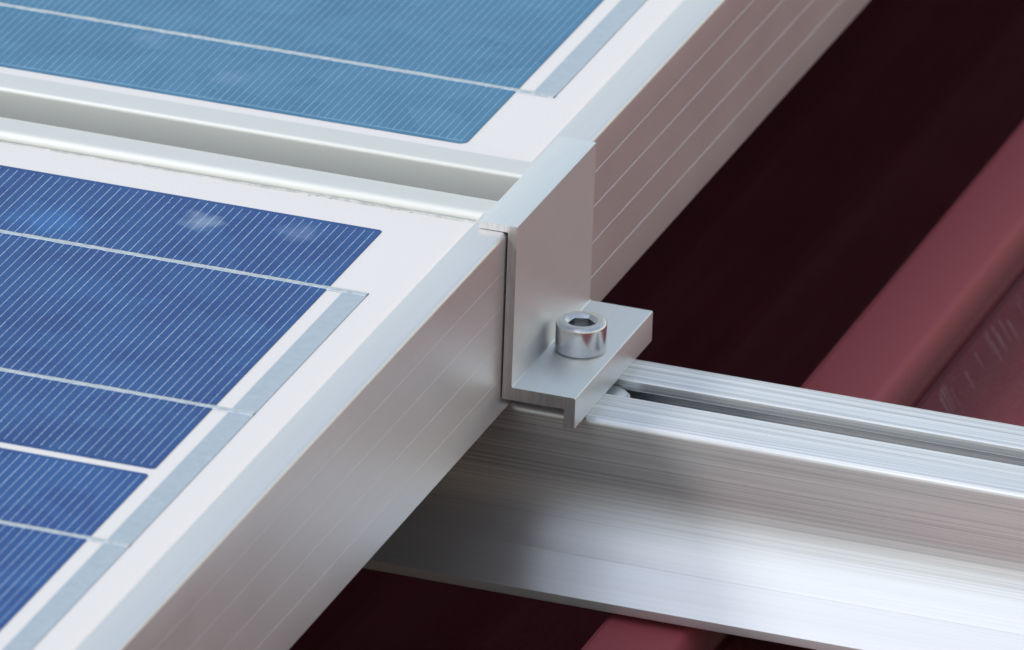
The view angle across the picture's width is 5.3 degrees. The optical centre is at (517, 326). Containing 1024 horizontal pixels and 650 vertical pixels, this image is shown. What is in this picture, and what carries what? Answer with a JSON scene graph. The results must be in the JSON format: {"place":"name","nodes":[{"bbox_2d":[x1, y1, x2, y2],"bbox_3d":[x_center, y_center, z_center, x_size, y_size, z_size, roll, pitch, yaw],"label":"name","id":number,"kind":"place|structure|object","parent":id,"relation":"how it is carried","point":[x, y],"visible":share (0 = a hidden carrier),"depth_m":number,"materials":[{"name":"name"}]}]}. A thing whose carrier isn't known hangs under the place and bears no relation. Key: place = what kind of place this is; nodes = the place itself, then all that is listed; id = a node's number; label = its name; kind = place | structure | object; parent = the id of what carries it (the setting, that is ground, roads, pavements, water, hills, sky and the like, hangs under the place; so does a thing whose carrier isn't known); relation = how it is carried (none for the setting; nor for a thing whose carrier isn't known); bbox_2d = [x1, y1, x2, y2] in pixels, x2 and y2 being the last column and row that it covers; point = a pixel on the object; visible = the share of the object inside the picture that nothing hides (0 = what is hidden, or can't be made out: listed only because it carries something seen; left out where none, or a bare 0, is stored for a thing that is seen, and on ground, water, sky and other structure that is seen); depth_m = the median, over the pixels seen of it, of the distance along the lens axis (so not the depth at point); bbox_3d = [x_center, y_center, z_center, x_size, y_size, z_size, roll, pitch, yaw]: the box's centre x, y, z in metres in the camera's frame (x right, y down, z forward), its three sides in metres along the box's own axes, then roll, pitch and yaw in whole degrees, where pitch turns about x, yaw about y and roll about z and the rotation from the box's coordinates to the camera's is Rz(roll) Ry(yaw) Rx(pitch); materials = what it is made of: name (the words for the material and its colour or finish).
{"place":"outdoors","nodes":[
{"label":"outdoors","id":0,"kind":"place"},
{"bbox_2d":[289,0,1023,649],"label":"metal roof","id":1,"kind":"structure","parent":0,"point":[849,220],"depth_m":3.13,"materials":[{"name":"red metal"}]},
{"bbox_2d":[362,359,1023,649],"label":"mounting rail","id":2,"kind":"object","parent":1,"relation":"on","point":[761,510],"depth_m":2.75,"materials":[{"name":"silver metal"}]},
{"bbox_2d":[0,117,511,649],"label":"solar panel","id":3,"kind":"object","parent":2,"relation":"on","point":[252,405],"visible":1,"depth_m":2.66,"materials":[{"name":"blue glass"}]},
{"bbox_2d":[0,0,869,301],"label":"solar panel","id":4,"kind":"object","parent":2,"relation":"on","point":[666,106],"visible":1,"depth_m":2.83,"materials":[{"name":"blue glass"}]},
{"bbox_2d":[479,136,652,428],"bbox_3d":[0.012,-0.011,2.764,0.027,0.052,0.060,10,25,17],"label":"end clamp","id":5,"kind":"object","parent":2,"relation":"attached to","point":[540,212],"visible":0.99,"depth_m":2.76,"materials":[{"name":"silver metal"}]},
{"bbox_2d":[555,311,606,358],"bbox_3d":[0.016,0.011,2.771,0.013,0.028,0.013,10,25,17],"label":"socket head bolt","id":6,"kind":"object","parent":5,"relation":"attached to","point":[580,334],"visible":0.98,"depth_m":2.76,"materials":[{"name":"silver metal"}]},
{"bbox_2d":[605,385,629,397],"bbox_3d":[0.016,0.018,2.774,0.026,0.006,0.009,10,25,17],"label":"slot nut","id":7,"kind":"object","parent":2,"relation":"on","point":[616,390],"visible":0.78,"depth_m":2.77,"materials":[{"name":"metal"}]}
]}

